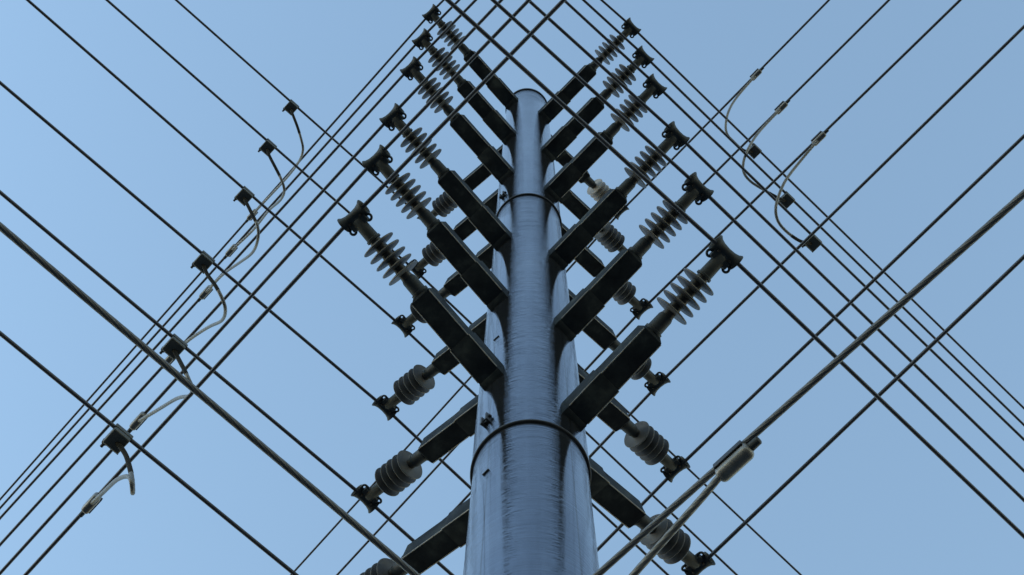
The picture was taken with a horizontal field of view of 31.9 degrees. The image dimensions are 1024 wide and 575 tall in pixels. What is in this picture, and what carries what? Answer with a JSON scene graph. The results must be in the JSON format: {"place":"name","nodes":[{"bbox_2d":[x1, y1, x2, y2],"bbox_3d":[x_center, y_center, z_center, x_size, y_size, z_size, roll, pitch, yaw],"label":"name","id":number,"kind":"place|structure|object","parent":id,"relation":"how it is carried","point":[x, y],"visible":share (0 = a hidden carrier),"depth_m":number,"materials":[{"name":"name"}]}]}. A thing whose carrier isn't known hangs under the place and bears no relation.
{"place":"outdoors","nodes":[
{"label":"outdoors","id":0,"kind":"place"},
{"bbox_2d":[0,0,1023,574],"label":"sky","id":1,"kind":"structure","parent":0,"point":[877,500],"materials":[{"name":"blue"}]},
{"label":"ground","id":2,"kind":"structure","parent":0,"visible":0},
{"bbox_2d":[401,51,660,574],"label":"utility pole","id":3,"kind":"object","parent":2,"relation":"on","point":[540,479],"visible":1,"depth_m":11.67,"materials":[{"name":"galvanised grey steel"},{"name":"dark painted steel"}]},
{"bbox_2d":[0,222,419,574],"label":"power line","id":4,"kind":"object","parent":3,"relation":"attached to","point":[197,391],"visible":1,"depth_m":5.30,"materials":[{"name":"black metal"}]},
{"bbox_2d":[337,200,427,297],"bbox_3d":[-0.797,-0.226,11.170,0.234,0.234,0.700,-42,-96,13],"label":"line post insulator","id":5,"kind":"object","parent":3,"relation":"attached to","point":[356,219],"visible":1,"depth_m":11.14,"materials":[{"name":"black ceramic"}]},
{"bbox_2d":[23,0,565,574],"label":"power line","id":6,"kind":"object","parent":5,"relation":"attached to","point":[323,248],"visible":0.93,"depth_m":11.28,"materials":[{"name":"black metal"}]},
{"bbox_2d":[78,492,102,516],"bbox_3d":[-2.755,1.425,11.687,0.067,0.080,0.198,41,-78,-11],"label":"wire sleeve","id":7,"kind":"object","parent":6,"relation":"attached to","point":[87,507],"visible":0.91,"depth_m":11.66,"materials":[{"name":"black metal"}]},
{"bbox_2d":[90,442,134,504],"bbox_3d":[-2.434,1.264,10.903,0.255,1.400,0.938,27,-75,-7],"label":"jumper cable","id":8,"kind":"object","parent":7,"relation":"hanging from","point":[129,476],"visible":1,"depth_m":10.49,"materials":[{"name":"metal"}]},
{"bbox_2d":[360,555,407,574],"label":"line post insulator","id":9,"kind":"object","parent":3,"relation":"attached to","point":[385,566],"visible":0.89,"depth_m":10.70,"materials":[{"name":"grey ceramic"}]},
{"bbox_2d":[0,331,298,574],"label":"power line","id":10,"kind":"object","parent":9,"relation":"attached to","point":[146,452],"visible":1,"depth_m":10.64,"materials":[{"name":"black metal"}]},
{"bbox_2d":[100,423,132,454],"bbox_3d":[-2.348,0.911,10.602,0.128,0.080,0.163,42,-78,-11],"label":"tap connector","id":11,"kind":"object","parent":10,"relation":"attached to","point":[121,434],"visible":0.98,"depth_m":10.56,"materials":[{"name":"black metal"}]},
{"bbox_2d":[351,450,427,512],"bbox_3d":[-0.835,1.331,12.511,0.234,0.234,0.700,46,-61,-10],"label":"line post insulator","id":12,"kind":"object","parent":3,"relation":"attached to","point":[400,471],"visible":0.99,"depth_m":12.44,"materials":[{"name":"grey ceramic"}]},
{"bbox_2d":[0,190,453,574],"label":"power line","id":13,"kind":"object","parent":12,"relation":"attached to","point":[198,358],"visible":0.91,"depth_m":12.35,"materials":[{"name":"black metal"}]},
{"bbox_2d":[159,333,187,360],"bbox_3d":[-2.333,0.422,12.306,0.128,0.080,0.163,42,-78,-11],"label":"tap connector","id":14,"kind":"object","parent":13,"relation":"attached to","point":[177,343],"visible":0.94,"depth_m":12.27,"materials":[{"name":"black metal"}]},
{"bbox_2d":[362,144,439,229],"bbox_3d":[-0.783,-0.704,12.820,0.234,0.234,0.700,-42,-97,12],"label":"line post insulator","id":15,"kind":"object","parent":3,"relation":"attached to","point":[378,161],"visible":0.97,"depth_m":12.79,"materials":[{"name":"black ceramic"}]},
{"bbox_2d":[0,0,530,574],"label":"power line","id":16,"kind":"object","parent":15,"relation":"attached to","point":[292,250],"visible":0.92,"depth_m":13.04,"materials":[{"name":"black metal"}]},
{"bbox_2d":[127,411,146,432],"bbox_3d":[-2.796,1.012,13.346,0.067,0.080,0.198,41,-78,-11],"label":"wire sleeve","id":17,"kind":"object","parent":16,"relation":"attached to","point":[134,425],"visible":0.85,"depth_m":13.31,"materials":[{"name":"black metal"}]},
{"bbox_2d":[138,349,192,422],"bbox_3d":[-2.444,0.809,12.674,0.280,1.159,0.990,28,-76,-7],"label":"jumper cable","id":18,"kind":"object","parent":17,"relation":"hanging from","point":[183,368],"visible":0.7,"depth_m":12.46,"materials":[{"name":"metal"}]},
{"bbox_2d":[372,363,439,420],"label":"line post insulator","id":19,"kind":"object","parent":3,"relation":"attached to","point":[413,384],"visible":0.99,"depth_m":14.23,"materials":[{"name":"grey ceramic"}]},
{"bbox_2d":[0,81,470,489],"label":"power line","id":20,"kind":"object","parent":19,"relation":"attached to","point":[216,265],"visible":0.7,"depth_m":14.08,"materials":[{"name":"black metal"}]},
{"bbox_2d":[190,250,214,273],"bbox_3d":[-2.435,-0.186,14.065,0.128,0.080,0.163,42,-78,-11],"label":"tap connector","id":21,"kind":"object","parent":20,"relation":"attached to","point":[206,259],"visible":1,"depth_m":14.03,"materials":[{"name":"black metal"}]},
{"bbox_2d":[379,103,449,177],"bbox_3d":[-0.777,-1.173,14.454,0.234,0.234,0.700,-43,-97,12],"label":"line post insulator","id":22,"kind":"object","parent":3,"relation":"attached to","point":[394,117],"visible":0.93,"depth_m":14.43,"materials":[{"name":"black ceramic"}]},
{"bbox_2d":[0,0,502,545],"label":"power line","id":23,"kind":"object","parent":22,"relation":"attached to","point":[288,228],"visible":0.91,"depth_m":14.78,"materials":[{"name":"black metal"}]},
{"bbox_2d":[161,356,173,368],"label":"wire sleeve","id":24,"kind":"object","parent":23,"relation":"attached to","point":[169,360],"visible":0.16,"depth_m":14.96,"materials":[{"name":"black metal"}]},
{"bbox_2d":[170,264,226,358],"bbox_3d":[-2.495,0.303,14.379,0.346,0.998,1.122,22,-75,-6],"label":"jumper cable","id":25,"kind":"object","parent":24,"relation":"hanging from","point":[213,282],"visible":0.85,"depth_m":13.96,"materials":[{"name":"metal"}]},
{"bbox_2d":[391,286,450,337],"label":"line post insulator","id":26,"kind":"object","parent":3,"relation":"attached to","point":[404,324],"visible":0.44,"depth_m":16.45,"materials":[{"name":"black metal"}]},
{"bbox_2d":[26,0,668,574],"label":"power line","id":27,"kind":"object","parent":26,"relation":"attached to","point":[286,226],"visible":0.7,"depth_m":16.18,"materials":[{"name":"black metal"}]},
{"bbox_2d":[233,186,254,205],"bbox_3d":[-2.424,-0.812,16.147,0.128,0.080,0.163,42,-78,-11],"label":"tap connector","id":28,"kind":"object","parent":27,"relation":"attached to","point":[247,193],"visible":1,"depth_m":16.11,"materials":[{"name":"black metal"}]},
{"bbox_2d":[406,242,445,278],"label":"line post insulator","id":29,"kind":"object","parent":3,"relation":"attached to","point":[432,255],"visible":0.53,"depth_m":18.25,"materials":[{"name":"grey ceramic"}]},
{"bbox_2d":[105,0,737,574],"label":"power line","id":30,"kind":"object","parent":29,"relation":"attached to","point":[391,250],"visible":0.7,"depth_m":18.13,"materials":[{"name":"black metal"}]},
{"bbox_2d":[258,138,276,155],"bbox_3d":[-2.467,-1.397,18.009,0.128,0.080,0.163,42,-78,-11],"label":"tap connector","id":31,"kind":"object","parent":30,"relation":"attached to","point":[270,145],"visible":1,"depth_m":17.97,"materials":[{"name":"black metal"}]},
{"bbox_2d":[400,56,459,120],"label":"line post insulator","id":32,"kind":"object","parent":3,"relation":"attached to","point":[411,69],"visible":0.88,"depth_m":16.75,"materials":[{"name":"black ceramic"}]},
{"bbox_2d":[0,0,476,519],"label":"power line","id":33,"kind":"object","parent":32,"relation":"attached to","point":[241,253],"visible":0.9,"depth_m":17.23,"materials":[{"name":"black metal"}]},
{"bbox_2d":[197,285,212,301],"bbox_3d":[-2.979,0.065,17.352,0.067,0.080,0.198,42,-78,-11],"label":"wire sleeve","id":34,"kind":"object","parent":33,"relation":"attached to","point":[203,295],"visible":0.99,"depth_m":17.32,"materials":[{"name":"black metal"}]},
{"bbox_2d":[205,197,259,292],"bbox_3d":[-2.563,-0.282,16.598,0.312,1.237,1.318,25,-75,-7],"label":"jumper cable","id":35,"kind":"object","parent":34,"relation":"hanging from","point":[251,253],"visible":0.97,"depth_m":16.07,"materials":[{"name":"metal"}]},
{"bbox_2d":[417,191,457,219],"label":"line post insulator","id":36,"kind":"object","parent":3,"relation":"attached to","point":[444,204],"visible":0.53,"depth_m":20.21,"materials":[{"name":"grey ceramic"}]},
{"bbox_2d":[175,0,801,574],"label":"power line","id":37,"kind":"object","parent":36,"relation":"attached to","point":[411,208],"visible":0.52,"depth_m":20.16,"materials":[{"name":"black metal"}]},
{"bbox_2d":[282,99,298,115],"bbox_3d":[-2.479,-2.001,20.008,0.128,0.080,0.163,42,-78,-11],"label":"tap connector","id":38,"kind":"object","parent":37,"relation":"attached to","point":[292,104],"visible":1,"depth_m":19.97,"materials":[{"name":"black metal"}]},
{"bbox_2d":[412,28,465,86],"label":"line post insulator","id":39,"kind":"object","parent":3,"relation":"attached to","point":[422,40],"visible":0.9,"depth_m":18.55,"materials":[{"name":"black ceramic"}]},
{"bbox_2d":[0,0,459,508],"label":"power line","id":40,"kind":"object","parent":39,"relation":"attached to","point":[223,259],"visible":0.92,"depth_m":19.23,"materials":[{"name":"black metal"}]},
{"bbox_2d":[223,244,237,258],"bbox_3d":[-3.019,-0.380,19.181,0.067,0.080,0.198,41,-78,-11],"label":"wire sleeve","id":41,"kind":"object","parent":40,"relation":"attached to","point":[229,252],"visible":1,"depth_m":19.15,"materials":[{"name":"black metal"}]},
{"bbox_2d":[231,148,285,250],"bbox_3d":[-2.581,-0.794,18.445,0.360,1.167,1.430,22,-75,-6],"label":"jumper cable","id":42,"kind":"object","parent":41,"relation":"hanging from","point":[272,206],"visible":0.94,"depth_m":17.96,"materials":[{"name":"metal"}]},
{"bbox_2d":[422,4,471,55],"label":"line post insulator","id":43,"kind":"object","parent":3,"relation":"attached to","point":[432,14],"visible":0.84,"depth_m":20.51,"materials":[{"name":"rubber"}]},
{"bbox_2d":[0,0,444,500],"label":"power line","id":44,"kind":"object","parent":43,"relation":"attached to","point":[216,254],"visible":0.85,"depth_m":21.37,"materials":[{"name":"black metal"}]},
{"bbox_2d":[245,209,257,222],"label":"wire sleeve","id":45,"kind":"object","parent":44,"relation":"attached to","point":[249,217],"visible":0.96,"depth_m":21.14,"materials":[{"name":"metal"}]},
{"bbox_2d":[253,108,303,213],"bbox_3d":[-2.626,-1.330,20.436,0.345,1.117,1.571,22,-75,-6],"label":"jumper cable","id":46,"kind":"object","parent":45,"relation":"hanging from","point":[294,167],"visible":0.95,"depth_m":19.96,"materials":[{"name":"metal"}]},
{"bbox_2d":[584,177,628,219],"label":"line post insulator","id":47,"kind":"object","parent":3,"relation":"attached to","point":[597,189],"visible":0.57,"depth_m":20.82,"materials":[{"name":"grey ceramic"}]},
{"bbox_2d":[290,0,829,574],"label":"power line","id":48,"kind":"object","parent":47,"relation":"attached to","point":[574,262],"visible":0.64,"depth_m":20.99,"materials":[{"name":"black metal"}]},
{"bbox_2d":[750,67,763,80],"bbox_3d":[2.811,-2.457,20.527,0.067,0.080,0.198,42,-78,-11],"label":"wire sleeve","id":49,"kind":"object","parent":48,"relation":"attached to","point":[757,72],"visible":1,"depth_m":20.50,"materials":[{"name":"black metal"}]},
{"bbox_2d":[724,76,755,152],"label":"jumper cable","id":50,"kind":"object","parent":49,"relation":"hanging from","point":[735,99],"visible":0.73,"depth_m":20.16,"materials":[{"name":"metal"}]},
{"bbox_2d":[594,222,629,251],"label":"line post insulator","id":51,"kind":"object","parent":3,"relation":"attached to","point":[609,237],"visible":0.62,"depth_m":18.89,"materials":[{"name":"grey ceramic"}]},
{"bbox_2d":[336,0,889,574],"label":"power line","id":52,"kind":"object","parent":51,"relation":"attached to","point":[704,184],"visible":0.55,"depth_m":18.74,"materials":[{"name":"black metal"}]},
{"bbox_2d":[774,99,789,114],"bbox_3d":[2.808,-1.883,18.582,0.067,0.080,0.198,42,-78,-11],"label":"wire sleeve","id":53,"kind":"object","parent":52,"relation":"attached to","point":[782,105],"visible":1,"depth_m":18.55,"materials":[{"name":"black metal"}]},
{"bbox_2d":[742,109,786,201],"bbox_3d":[2.562,-1.347,18.305,0.496,0.823,0.859,-1,-74,1],"label":"jumper cable","id":54,"kind":"object","parent":53,"relation":"hanging from","point":[750,145],"visible":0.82,"depth_m":18.13,"materials":[{"name":"metal"}]},
{"bbox_2d":[588,18,640,70],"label":"line post insulator","id":55,"kind":"object","parent":3,"relation":"attached to","point":[630,28],"visible":0.91,"depth_m":19.73,"materials":[{"name":"black ceramic"}]},
{"bbox_2d":[600,0,1023,408],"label":"power line","id":56,"kind":"object","parent":55,"relation":"attached to","point":[813,203],"visible":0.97,"depth_m":20.28,"materials":[{"name":"black metal"}]},
{"bbox_2d":[748,143,761,158],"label":"tap connector","id":57,"kind":"object","parent":56,"relation":"attached to","point":[755,148],"visible":0.73,"depth_m":20.09,"materials":[{"name":"black metal"}]},
{"bbox_2d":[600,45,654,103],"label":"line post insulator","id":58,"kind":"object","parent":3,"relation":"attached to","point":[642,57],"visible":0.9,"depth_m":17.78,"materials":[{"name":"black ceramic"}]},
{"bbox_2d":[582,0,1023,425],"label":"power line","id":59,"kind":"object","parent":58,"relation":"attached to","point":[804,211],"visible":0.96,"depth_m":18.23,"materials":[{"name":"black metal"}]},
{"bbox_2d":[779,191,794,208],"bbox_3d":[2.778,-0.876,18.190,0.128,0.080,0.163,43,-78,-11],"label":"tap connector","id":60,"kind":"object","parent":59,"relation":"attached to","point":[788,197],"visible":0.66,"depth_m":18.15,"materials":[{"name":"black metal"}]},
{"bbox_2d":[612,281,652,319],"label":"line post insulator","id":61,"kind":"object","parent":3,"relation":"attached to","point":[625,294],"visible":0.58,"depth_m":17.12,"materials":[{"name":"grey ceramic"}]},
{"bbox_2d":[453,0,961,509],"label":"power line","id":62,"kind":"object","parent":61,"relation":"attached to","point":[771,184],"visible":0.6,"depth_m":16.83,"materials":[{"name":"black metal"}]},
{"bbox_2d":[811,129,828,145],"bbox_3d":[2.874,-1.407,16.699,0.067,0.080,0.198,43,-78,-11],"label":"wire sleeve","id":63,"kind":"object","parent":62,"relation":"attached to","point":[820,136],"visible":1,"depth_m":16.67,"materials":[{"name":"black metal"}]},
{"bbox_2d":[774,140,818,244],"bbox_3d":[2.611,-0.891,16.501,0.428,0.661,0.915,6,-74,-1],"label":"jumper cable","id":64,"kind":"object","parent":63,"relation":"hanging from","point":[782,227],"visible":0.99,"depth_m":16.36,"materials":[{"name":"metal"}]},
{"bbox_2d":[603,73,666,139],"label":"line post insulator","id":65,"kind":"object","parent":3,"relation":"attached to","point":[653,86],"visible":0.84,"depth_m":16.09,"materials":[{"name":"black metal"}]},
{"bbox_2d":[564,0,1023,440],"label":"power line","id":66,"kind":"object","parent":65,"relation":"attached to","point":[678,106],"visible":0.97,"depth_m":16.43,"materials":[{"name":"black metal"}]},
{"bbox_2d":[802,234,821,252],"bbox_3d":[2.760,-0.401,16.497,0.128,0.080,0.163,42,-78,-11],"label":"tap connector","id":67,"kind":"object","parent":66,"relation":"attached to","point":[815,240],"visible":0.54,"depth_m":16.46,"materials":[{"name":"black metal"}]},
{"bbox_2d":[608,339,670,395],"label":"line post insulator","id":68,"kind":"object","parent":3,"relation":"attached to","point":[656,382],"visible":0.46,"depth_m":15.06,"materials":[{"name":"black metal"}]},
{"bbox_2d":[589,25,1023,457],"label":"power line","id":69,"kind":"object","parent":68,"relation":"attached to","point":[849,197],"visible":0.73,"depth_m":14.69,"materials":[{"name":"black metal"}]},
{"bbox_2d":[615,121,689,197],"bbox_3d":[1.084,-0.984,13.939,0.234,0.234,0.700,45,-96,-13],"label":"line post insulator","id":70,"kind":"object","parent":3,"relation":"attached to","point":[674,136],"visible":0.89,"depth_m":13.91,"materials":[{"name":"black ceramic"}]},
{"bbox_2d":[529,1,1023,472],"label":"power line","id":71,"kind":"object","parent":70,"relation":"attached to","point":[779,233],"visible":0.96,"depth_m":14.16,"materials":[{"name":"black metal"}]},
{"bbox_2d":[620,420,689,482],"bbox_3d":[1.031,1.181,13.184,0.234,0.234,0.700,-41,-60,13],"label":"line post insulator","id":72,"kind":"object","parent":3,"relation":"attached to","point":[646,442],"visible":1,"depth_m":13.12,"materials":[{"name":"grey ceramic"}]},
{"bbox_2d":[597,134,1023,551],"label":"power line","id":73,"kind":"object","parent":72,"relation":"attached to","point":[837,315],"visible":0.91,"depth_m":12.95,"materials":[{"name":"black metal"}]},
{"bbox_2d":[629,172,713,259],"bbox_3d":[1.074,-0.475,12.189,0.234,0.234,0.700,45,-96,-12],"label":"line post insulator","id":74,"kind":"object","parent":3,"relation":"attached to","point":[696,189],"visible":0.94,"depth_m":12.16,"materials":[{"name":"grey ceramic"}]},
{"bbox_2d":[490,0,1023,501],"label":"power line","id":75,"kind":"object","parent":74,"relation":"attached to","point":[754,240],"visible":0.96,"depth_m":12.32,"materials":[{"name":"black metal"}]},
{"bbox_2d":[634,514,715,574],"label":"line post insulator","id":76,"kind":"object","parent":3,"relation":"attached to","point":[675,549],"visible":0.73,"depth_m":11.48,"materials":[{"name":"grey ceramic"}]},
{"bbox_2d":[707,254,1023,559],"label":"power line","id":77,"kind":"object","parent":76,"relation":"attached to","point":[869,404],"visible":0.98,"depth_m":11.33,"materials":[{"name":"black metal"}]},
{"bbox_2d":[645,235,742,337],"bbox_3d":[1.061,0.006,10.523,0.234,0.234,0.700,44,-97,-9],"label":"line post insulator","id":78,"kind":"object","parent":3,"relation":"attached to","point":[722,255],"visible":1,"depth_m":10.49,"materials":[{"name":"black ceramic"}]},
{"bbox_2d":[445,0,1023,538],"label":"power line","id":79,"kind":"object","parent":78,"relation":"attached to","point":[741,266],"visible":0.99,"depth_m":10.56,"materials":[{"name":"black metal"}]},
{"bbox_2d":[593,189,1023,574],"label":"power line","id":80,"kind":"object","parent":3,"relation":"attached to","point":[969,242],"visible":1,"depth_m":5.26,"materials":[{"name":"black metal"}]},
{"bbox_2d":[713,436,761,481],"bbox_3d":[0.672,0.505,5.332,0.058,0.069,0.170,43,-78,-11],"label":"wire sleeve","id":81,"kind":"object","parent":80,"relation":"attached to","point":[732,461],"visible":1,"depth_m":5.31,"materials":[{"name":"black metal"}]},
{"bbox_2d":[629,476,720,574],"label":"jumper cable","id":82,"kind":"object","parent":81,"relation":"hanging from","point":[676,526],"visible":1,"depth_m":5.33,"materials":[{"name":"metal"}]}
]}

